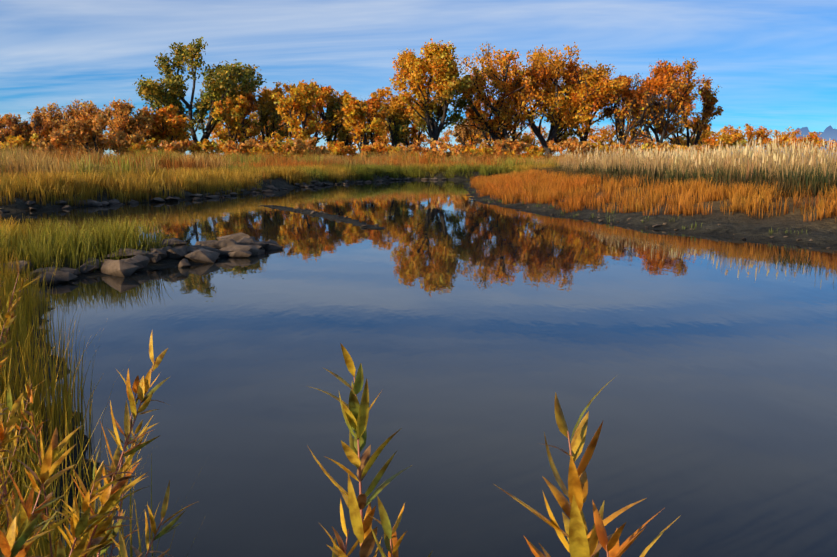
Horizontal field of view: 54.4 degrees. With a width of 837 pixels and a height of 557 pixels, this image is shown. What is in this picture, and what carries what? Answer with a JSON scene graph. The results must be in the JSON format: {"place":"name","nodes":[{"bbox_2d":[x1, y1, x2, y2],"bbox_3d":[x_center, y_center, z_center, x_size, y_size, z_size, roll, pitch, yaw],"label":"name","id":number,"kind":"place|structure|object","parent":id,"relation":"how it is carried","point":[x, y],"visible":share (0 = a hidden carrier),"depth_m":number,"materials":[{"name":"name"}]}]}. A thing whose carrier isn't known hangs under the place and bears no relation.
{"place":"outdoors","nodes":[
{"label":"outdoors","id":0,"kind":"place"},
{"bbox_2d":[0,385,23,497],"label":"willow shoot","id":1,"kind":"object","parent":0,"point":[6,432],"visible":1,"depth_m":1.85,"materials":[{"name":"yellow plant"}]},
{"bbox_2d":[0,213,201,556],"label":"bank grass","id":2,"kind":"structure","parent":0,"point":[104,241],"depth_m":5.04,"materials":[{"name":"green plant"}]},
{"bbox_2d":[0,180,836,556],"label":"water","id":3,"kind":"structure","parent":0,"point":[472,338],"depth_m":6.26,"materials":[{"name":"blue liquid"}]},
{"bbox_2d":[23,289,47,301],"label":"rocks","id":4,"kind":"object","parent":3,"relation":"in","point":[40,298],"visible":0.04,"depth_m":9.35,"materials":[{"name":"grey stone"}]},
{"bbox_2d":[0,171,836,554],"bbox_3d":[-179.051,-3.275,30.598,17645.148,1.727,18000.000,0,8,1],"label":"ground","id":5,"kind":"structure","parent":0,"point":[716,221],"depth_m":18.69,"materials":[{"name":"brown soil"}]},
{"bbox_2d":[0,289,17,372],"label":"willow bush","id":6,"kind":"object","parent":5,"relation":"on","point":[11,305],"visible":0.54,"depth_m":4.45,"materials":[{"name":"yellow plant"}]},
{"bbox_2d":[0,364,20,527],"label":"willow bush","id":7,"kind":"object","parent":5,"relation":"on","point":[4,456],"visible":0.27,"depth_m":2.29,"materials":[{"name":"yellow plant"}]},
{"bbox_2d":[0,116,23,131],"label":"tree","id":8,"kind":"object","parent":5,"relation":"on","point":[2,126],"visible":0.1,"depth_m":97.72,"materials":[{"name":"orange plant"}]},
{"bbox_2d":[0,112,25,151],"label":"tree","id":9,"kind":"object","parent":5,"relation":"on","point":[14,128],"visible":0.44,"depth_m":89.83,"materials":[{"name":"orange plant"}]},
{"bbox_2d":[0,277,27,350],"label":"willow bush","id":10,"kind":"object","parent":5,"relation":"on","point":[22,279],"visible":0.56,"depth_m":5.35,"materials":[{"name":"yellow plant"}]},
{"bbox_2d":[0,256,37,365],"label":"willow bush","id":11,"kind":"object","parent":5,"relation":"on","point":[7,324],"visible":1,"depth_m":1.92,"materials":[{"name":"yellow plant"}]},
{"bbox_2d":[0,453,40,534],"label":"willow bush","id":12,"kind":"object","parent":5,"relation":"on","point":[1,481],"visible":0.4,"depth_m":2.40,"materials":[{"name":"yellow plant"}]},
{"bbox_2d":[0,375,45,528],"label":"leafy plant","id":13,"kind":"object","parent":5,"relation":"on","point":[11,454],"visible":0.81,"depth_m":2.19,"materials":[{"name":"yellow plant"}]},
{"bbox_2d":[0,133,49,153],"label":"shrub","id":14,"kind":"object","parent":5,"relation":"on","point":[19,140],"visible":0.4,"depth_m":87.04,"materials":[{"name":"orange plant"}]},
{"bbox_2d":[0,497,64,556],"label":"willow shoot","id":15,"kind":"object","parent":5,"relation":"on","point":[10,546],"visible":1,"depth_m":1.21,"materials":[{"name":"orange plant"}]},
{"bbox_2d":[9,109,63,151],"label":"tree","id":16,"kind":"object","parent":5,"relation":"on","point":[43,126],"visible":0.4,"depth_m":90.25,"materials":[{"name":"orange plant"}]},
{"bbox_2d":[20,383,60,556],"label":"leafy plant","id":17,"kind":"object","parent":5,"relation":"on","point":[36,465],"visible":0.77,"depth_m":2.03,"materials":[{"name":"yellow plant"}]},
{"bbox_2d":[4,426,80,556],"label":"willow shoot","id":18,"kind":"object","parent":5,"relation":"on","point":[47,470],"visible":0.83,"depth_m":1.51,"materials":[{"name":"yellow plant"}]},
{"bbox_2d":[32,126,78,156],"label":"bush","id":19,"kind":"object","parent":5,"relation":"on","point":[62,138],"visible":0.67,"depth_m":85.81,"materials":[{"name":"orange plant"}]},
{"bbox_2d":[27,102,102,151],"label":"tree","id":20,"kind":"object","parent":5,"relation":"on","point":[53,107],"visible":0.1,"depth_m":96.13,"materials":[{"name":"orange plant"}]},
{"bbox_2d":[45,449,121,556],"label":"willow shoot","id":21,"kind":"object","parent":5,"relation":"on","point":[77,526],"visible":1,"depth_m":1.61,"materials":[{"name":"yellow plant"}]},
{"bbox_2d":[59,100,108,157],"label":"tree","id":22,"kind":"object","parent":5,"relation":"on","point":[84,126],"visible":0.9,"depth_m":89.46,"materials":[{"name":"orange plant"}]},
{"bbox_2d":[56,99,114,133],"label":"tree","id":23,"kind":"object","parent":5,"relation":"on","point":[70,107],"visible":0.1,"depth_m":101.21,"materials":[{"name":"orange plant"}]},
{"bbox_2d":[72,133,109,153],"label":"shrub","id":24,"kind":"object","parent":5,"relation":"on","point":[100,135],"visible":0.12,"depth_m":94.83,"materials":[{"name":"orange plant"}]},
{"bbox_2d":[47,332,170,556],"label":"willow shoot","id":25,"kind":"object","parent":5,"relation":"on","point":[108,497],"visible":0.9,"depth_m":1.72,"materials":[{"name":"yellow plant"}]},
{"bbox_2d":[101,127,116,154],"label":"tree","id":26,"kind":"object","parent":5,"relation":"on","point":[108,140],"visible":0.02,"depth_m":162.80,"materials":[{"name":"orange plant"}]},
{"bbox_2d":[67,368,158,556],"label":"willow shoot","id":27,"kind":"object","parent":5,"relation":"on","point":[123,468],"visible":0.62,"depth_m":1.84,"materials":[{"name":"yellow plant"}]},
{"bbox_2d":[102,530,141,556],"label":"willow shoot","id":28,"kind":"object","parent":5,"relation":"on","point":[123,550],"visible":1,"depth_m":1.36,"materials":[{"name":"green plant"}]},
{"bbox_2d":[95,420,157,556],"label":"leafy plant","id":29,"kind":"object","parent":5,"relation":"on","point":[138,428],"visible":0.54,"depth_m":1.96,"materials":[{"name":"yellow plant"}]},
{"bbox_2d":[103,97,156,151],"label":"tree","id":30,"kind":"object","parent":5,"relation":"on","point":[124,121],"visible":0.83,"depth_m":97.01,"materials":[{"name":"orange plant"}]},
{"bbox_2d":[108,130,151,156],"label":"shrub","id":31,"kind":"object","parent":5,"relation":"on","point":[121,142],"visible":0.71,"depth_m":90.97,"materials":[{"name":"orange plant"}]},
{"bbox_2d":[107,105,157,156],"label":"tree","id":32,"kind":"object","parent":5,"relation":"on","point":[144,109],"visible":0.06,"depth_m":102.74,"materials":[{"name":"orange plant"}]},
{"bbox_2d":[3,232,282,284],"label":"rocks","id":33,"kind":"object","parent":5,"relation":"on","point":[239,245],"visible":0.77,"depth_m":12.69,"materials":[{"name":"grey stone"}]},
{"bbox_2d":[95,480,193,556],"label":"willow shoot","id":34,"kind":"object","parent":5,"relation":"on","point":[167,528],"visible":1,"depth_m":1.45,"materials":[{"name":"yellow plant"}]},
{"bbox_2d":[126,138,166,154],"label":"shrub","id":35,"kind":"object","parent":5,"relation":"on","point":[141,145],"visible":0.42,"depth_m":91.35,"materials":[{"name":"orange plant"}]},
{"bbox_2d":[144,104,191,142],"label":"tree","id":36,"kind":"object","parent":5,"relation":"on","point":[170,126],"visible":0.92,"depth_m":100.35,"materials":[{"name":"orange plant"}]},
{"bbox_2d":[146,139,194,155],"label":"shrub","id":37,"kind":"object","parent":5,"relation":"on","point":[179,146],"visible":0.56,"depth_m":88.28,"materials":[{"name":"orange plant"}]},
{"bbox_2d":[132,37,266,152],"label":"tree","id":38,"kind":"object","parent":5,"relation":"on","point":[227,77],"visible":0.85,"depth_m":109.56,"materials":[{"name":"green plant"}]},
{"bbox_2d":[186,139,222,154],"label":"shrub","id":39,"kind":"object","parent":5,"relation":"on","point":[205,145],"visible":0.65,"depth_m":97.00,"materials":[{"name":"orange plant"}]},
{"bbox_2d":[0,175,455,212],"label":"rocky bank","id":40,"kind":"structure","parent":5,"relation":"on","point":[116,202],"depth_m":33.56,"materials":[{"name":"stone"}]},
{"bbox_2d":[204,119,260,147],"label":"tree","id":41,"kind":"object","parent":5,"relation":"on","point":[216,133],"visible":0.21,"depth_m":156.45,"materials":[{"name":"orange plant"}]},
{"bbox_2d":[210,95,258,143],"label":"tree","id":42,"kind":"object","parent":5,"relation":"on","point":[231,119],"visible":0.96,"depth_m":105.75,"materials":[{"name":"orange plant"}]},
{"bbox_2d":[218,141,253,155],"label":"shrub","id":43,"kind":"object","parent":5,"relation":"on","point":[228,151],"visible":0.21,"depth_m":87.69,"materials":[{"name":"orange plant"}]},
{"bbox_2d":[224,88,263,143],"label":"tree","id":44,"kind":"object","parent":5,"relation":"on","point":[252,107],"visible":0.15,"depth_m":112.37,"materials":[{"name":"orange plant"}]},
{"bbox_2d":[222,138,272,159],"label":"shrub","id":45,"kind":"object","parent":5,"relation":"on","point":[250,144],"visible":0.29,"depth_m":86.01,"materials":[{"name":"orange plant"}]},
{"bbox_2d":[223,118,284,154],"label":"tree","id":46,"kind":"object","parent":5,"relation":"on","point":[257,141],"visible":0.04,"depth_m":166.31,"materials":[{"name":"orange plant"}]},
{"bbox_2d":[237,81,291,142],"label":"tree","id":47,"kind":"object","parent":5,"relation":"on","point":[267,107],"visible":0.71,"depth_m":120.93,"materials":[{"name":"orange plant"}]},
{"bbox_2d":[255,87,292,155],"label":"tree","id":48,"kind":"object","parent":5,"relation":"on","point":[284,127],"visible":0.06,"depth_m":126.44,"materials":[{"name":"orange plant"}]},
{"bbox_2d":[247,136,305,159],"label":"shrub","id":49,"kind":"object","parent":5,"relation":"on","point":[277,144],"visible":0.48,"depth_m":85.20,"materials":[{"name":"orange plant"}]},
{"bbox_2d":[268,79,321,141],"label":"tree","id":50,"kind":"object","parent":5,"relation":"on","point":[302,95],"visible":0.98,"depth_m":104.63,"materials":[{"name":"orange plant"}]},
{"bbox_2d":[269,137,329,160],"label":"bush","id":51,"kind":"object","parent":5,"relation":"on","point":[310,144],"visible":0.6,"depth_m":85.08,"materials":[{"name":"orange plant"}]},
{"bbox_2d":[288,85,344,146],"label":"tree","id":52,"kind":"object","parent":5,"relation":"on","point":[325,92],"visible":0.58,"depth_m":112.73,"materials":[{"name":"orange plant"}]},
{"bbox_2d":[307,80,347,143],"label":"tree","id":53,"kind":"object","parent":5,"relation":"on","point":[334,103],"visible":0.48,"depth_m":119.26,"materials":[{"name":"orange plant"}]},
{"bbox_2d":[315,141,344,158],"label":"bush","id":54,"kind":"object","parent":5,"relation":"on","point":[332,149],"visible":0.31,"depth_m":92.65,"materials":[{"name":"orange plant"}]},
{"bbox_2d":[320,498,358,556],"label":"willow shoot","id":55,"kind":"object","parent":5,"relation":"on","point":[343,548],"visible":0.73,"depth_m":1.07,"materials":[{"name":"yellow plant"}]},
{"bbox_2d":[317,112,368,147],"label":"tree","id":56,"kind":"object","parent":5,"relation":"on","point":[351,145],"visible":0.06,"depth_m":178.97,"materials":[{"name":"orange plant"}]},
{"bbox_2d":[334,90,355,146],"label":"tree","id":57,"kind":"object","parent":5,"relation":"on","point":[348,140],"visible":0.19,"depth_m":125.75,"materials":[{"name":"orange plant"}]},
{"bbox_2d":[307,343,410,556],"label":"willow shoot","id":58,"kind":"object","parent":5,"relation":"on","point":[356,414],"visible":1,"depth_m":1.02,"materials":[{"name":"yellow plant"}]},
{"bbox_2d":[337,94,386,151],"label":"tree","id":59,"kind":"object","parent":5,"relation":"on","point":[354,110],"visible":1,"depth_m":104.26,"materials":[{"name":"orange plant"}]},
{"bbox_2d":[332,140,396,158],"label":"bush","id":60,"kind":"object","parent":5,"relation":"on","point":[346,150],"visible":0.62,"depth_m":89.03,"materials":[{"name":"orange plant"}]},
{"bbox_2d":[352,92,388,158],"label":"tree","id":61,"kind":"object","parent":5,"relation":"on","point":[373,103],"visible":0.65,"depth_m":111.65,"materials":[{"name":"orange plant"}]},
{"bbox_2d":[348,118,393,147],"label":"tree","id":62,"kind":"object","parent":5,"relation":"on","point":[384,138],"visible":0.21,"depth_m":153.03,"materials":[{"name":"orange plant"}]},
{"bbox_2d":[361,143,414,157],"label":"bush","id":63,"kind":"object","parent":5,"relation":"on","point":[401,147],"visible":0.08,"depth_m":96.58,"materials":[{"name":"orange plant"}]},
{"bbox_2d":[376,87,412,146],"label":"tree","id":64,"kind":"object","parent":5,"relation":"on","point":[398,127],"visible":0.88,"depth_m":120.36,"materials":[{"name":"orange plant"}]},
{"bbox_2d":[377,144,417,157],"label":"bush","id":65,"kind":"object","parent":5,"relation":"on","point":[396,148],"visible":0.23,"depth_m":94.71,"materials":[{"name":"orange plant"}]},
{"bbox_2d":[368,496,432,556],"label":"willow shoot","id":66,"kind":"object","parent":5,"relation":"on","point":[392,543],"visible":1,"depth_m":0.97,"materials":[{"name":"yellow plant"}]},
{"bbox_2d":[389,91,435,146],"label":"tree","id":67,"kind":"object","parent":5,"relation":"on","point":[413,131],"visible":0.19,"depth_m":128.08,"materials":[{"name":"orange plant"}]},
{"bbox_2d":[0,141,833,206],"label":"bank grass","id":68,"kind":"structure","parent":5,"relation":"on","point":[130,177],"depth_m":43.77,"materials":[{"name":"plant"}]},
{"bbox_2d":[401,127,442,147],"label":"tree","id":69,"kind":"object","parent":5,"relation":"on","point":[421,139],"visible":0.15,"depth_m":221.29,"materials":[{"name":"orange plant"}]},
{"bbox_2d":[390,38,473,149],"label":"tree","id":70,"kind":"object","parent":5,"relation":"on","point":[439,64],"visible":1,"depth_m":116.72,"materials":[{"name":"orange plant"}]},
{"bbox_2d":[407,138,464,159],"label":"bush","id":71,"kind":"object","parent":5,"relation":"on","point":[442,148],"visible":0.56,"depth_m":85.84,"materials":[{"name":"orange plant"}]},
{"bbox_2d":[442,131,480,149],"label":"bush","id":72,"kind":"object","parent":5,"relation":"on","point":[446,139],"visible":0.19,"depth_m":206.08,"materials":[{"name":"orange plant"}]},
{"bbox_2d":[444,117,487,153],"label":"tree","id":73,"kind":"object","parent":5,"relation":"on","point":[463,133],"visible":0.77,"depth_m":146.43,"materials":[{"name":"orange plant"}]},
{"bbox_2d":[459,145,493,161],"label":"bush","id":74,"kind":"object","parent":5,"relation":"on","point":[475,151],"visible":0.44,"depth_m":88.10,"materials":[{"name":"orange plant"}]},
{"bbox_2d":[467,144,508,158],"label":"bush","id":75,"kind":"object","parent":5,"relation":"on","point":[473,147],"depth_m":100.84,"materials":[{"name":"orange plant"}]},
{"bbox_2d":[465,98,519,146],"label":"tree","id":76,"kind":"object","parent":5,"relation":"on","point":[483,106],"visible":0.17,"depth_m":133.21,"materials":[{"name":"orange plant"}]},
{"bbox_2d":[463,123,529,146],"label":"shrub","id":77,"kind":"object","parent":5,"relation":"on","point":[519,138],"visible":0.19,"depth_m":167.41,"materials":[{"name":"orange plant"}]},
{"bbox_2d":[481,137,530,158],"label":"bush","id":78,"kind":"object","parent":5,"relation":"on","point":[515,145],"visible":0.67,"depth_m":96.93,"materials":[{"name":"orange plant"}]},
{"bbox_2d":[452,49,562,148],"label":"tree","id":79,"kind":"object","parent":5,"relation":"on","point":[519,89],"visible":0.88,"depth_m":123.20,"materials":[{"name":"orange plant"}]},
{"bbox_2d":[504,145,544,160],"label":"shrub","id":80,"kind":"object","parent":5,"relation":"on","point":[532,151],"visible":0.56,"depth_m":86.32,"materials":[{"name":"orange plant"}]},
{"bbox_2d":[456,42,629,155],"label":"tree","id":81,"kind":"object","parent":5,"relation":"on","point":[562,113],"visible":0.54,"depth_m":125.72,"materials":[{"name":"orange plant"}]},
{"bbox_2d":[260,201,830,247],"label":"pebbles","id":82,"kind":"object","parent":5,"relation":"on","point":[599,220],"visible":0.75,"depth_m":20.58,"materials":[{"name":"stone"}]},
{"bbox_2d":[522,125,576,153],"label":"bush","id":83,"kind":"object","parent":5,"relation":"on","point":[531,140],"visible":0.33,"depth_m":178.23,"materials":[{"name":"orange plant"}]},
{"bbox_2d":[547,137,594,157],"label":"bush","id":84,"kind":"object","parent":5,"relation":"on","point":[574,144],"visible":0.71,"depth_m":90.41,"materials":[{"name":"orange plant"}]},
{"bbox_2d":[494,377,662,556],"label":"willow shoot","id":85,"kind":"object","parent":5,"relation":"on","point":[582,541],"visible":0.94,"depth_m":0.75,"materials":[{"name":"yellow plant"}]},
{"bbox_2d":[544,58,621,141],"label":"tree","id":86,"kind":"object","parent":5,"relation":"on","point":[587,121],"visible":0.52,"depth_m":124.91,"materials":[{"name":"orange plant"}]},
{"bbox_2d":[588,142,612,155],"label":"bush","id":87,"kind":"object","parent":5,"relation":"on","point":[594,146],"visible":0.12,"depth_m":98.80,"materials":[{"name":"orange plant"}]},
{"bbox_2d":[587,124,618,147],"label":"bush","id":88,"kind":"object","parent":5,"relation":"on","point":[603,139],"visible":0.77,"depth_m":231.17,"materials":[{"name":"orange plant"}]},
{"bbox_2d":[598,143,635,157],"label":"bush","id":89,"kind":"object","parent":5,"relation":"on","point":[627,146],"visible":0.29,"depth_m":93.12,"materials":[{"name":"orange plant"}]},
{"bbox_2d":[609,131,655,154],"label":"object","id":90,"kind":"object","parent":5,"relation":"on","point":[629,139],"visible":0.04,"depth_m":218.11,"materials":[{"name":"orange plant"}]},
{"bbox_2d":[601,73,669,148],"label":"tree","id":91,"kind":"object","parent":5,"relation":"on","point":[618,123],"visible":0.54,"depth_m":124.98,"materials":[{"name":"orange plant"}]},
{"bbox_2d":[592,500,680,556],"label":"willow shoot","id":92,"kind":"object","parent":5,"relation":"on","point":[611,547],"visible":1,"depth_m":0.69,"materials":[{"name":"orange plant"}]},
{"bbox_2d":[468,135,836,235],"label":"bank grass","id":93,"kind":"structure","parent":5,"relation":"on","point":[754,177],"depth_m":26.58,"materials":[{"name":"plant"}]},
{"bbox_2d":[631,139,676,155],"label":"bush","id":94,"kind":"object","parent":5,"relation":"on","point":[666,143],"visible":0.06,"depth_m":100.59,"materials":[{"name":"orange plant"}]},
{"bbox_2d":[613,56,705,144],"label":"tree","id":95,"kind":"object","parent":5,"relation":"on","point":[663,81],"visible":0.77,"depth_m":123.84,"materials":[{"name":"orange plant"}]},
{"bbox_2d":[642,143,689,155],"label":"bush","id":96,"kind":"object","parent":5,"relation":"on","point":[647,146],"visible":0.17,"depth_m":92.85,"materials":[{"name":"orange plant"}]},
{"bbox_2d":[658,77,723,147],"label":"tree","id":97,"kind":"object","parent":5,"relation":"on","point":[709,100],"visible":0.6,"depth_m":131.67,"materials":[{"name":"orange plant"}]},
{"bbox_2d":[689,144,716,155],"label":"bush","id":98,"kind":"object","parent":5,"relation":"on","point":[697,146],"visible":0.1,"depth_m":89.06,"materials":[{"name":"orange plant"}]},
{"bbox_2d":[670,123,746,151],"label":"bush","id":99,"kind":"object","parent":5,"relation":"on","point":[727,139],"visible":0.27,"depth_m":156.59,"materials":[{"name":"orange plant"}]},
{"bbox_2d":[699,126,745,150],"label":"bush","id":100,"kind":"object","parent":5,"relation":"on","point":[737,135],"visible":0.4,"depth_m":202.82,"materials":[{"name":"orange plant"}]},
{"bbox_2d":[701,133,748,146],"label":"bush","id":101,"kind":"object","parent":5,"relation":"on","point":[712,139],"visible":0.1,"depth_m":203.19,"materials":[{"name":"orange plant"}]},
{"bbox_2d":[720,123,773,152],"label":"bush","id":102,"kind":"object","parent":5,"relation":"on","point":[761,134],"visible":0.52,"depth_m":217.88,"materials":[{"name":"orange plant"}]},
{"bbox_2d":[762,127,800,154],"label":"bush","id":103,"kind":"object","parent":5,"relation":"on","point":[768,140],"visible":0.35,"depth_m":232.41,"materials":[{"name":"orange plant"}]},
{"bbox_2d":[769,131,822,152],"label":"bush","id":104,"kind":"object","parent":5,"relation":"on","point":[812,135],"visible":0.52,"depth_m":202.26,"materials":[{"name":"orange plant"}]},
{"bbox_2d":[789,136,836,155],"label":"bush","id":105,"kind":"object","parent":5,"relation":"on","point":[820,142],"visible":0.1,"depth_m":219.21,"materials":[{"name":"orange plant"}]},
{"bbox_2d":[0,0,836,157],"label":"sky","id":106,"kind":"structure","parent":0,"point":[773,62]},
{"bbox_2d":[790,125,836,156],"bbox_3d":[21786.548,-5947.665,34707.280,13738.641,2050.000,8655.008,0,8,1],"label":"mountains","id":107,"kind":"structure","parent":0,"point":[828,133],"depth_m":37378.69,"materials":[{"name":"blue"}]}
]}

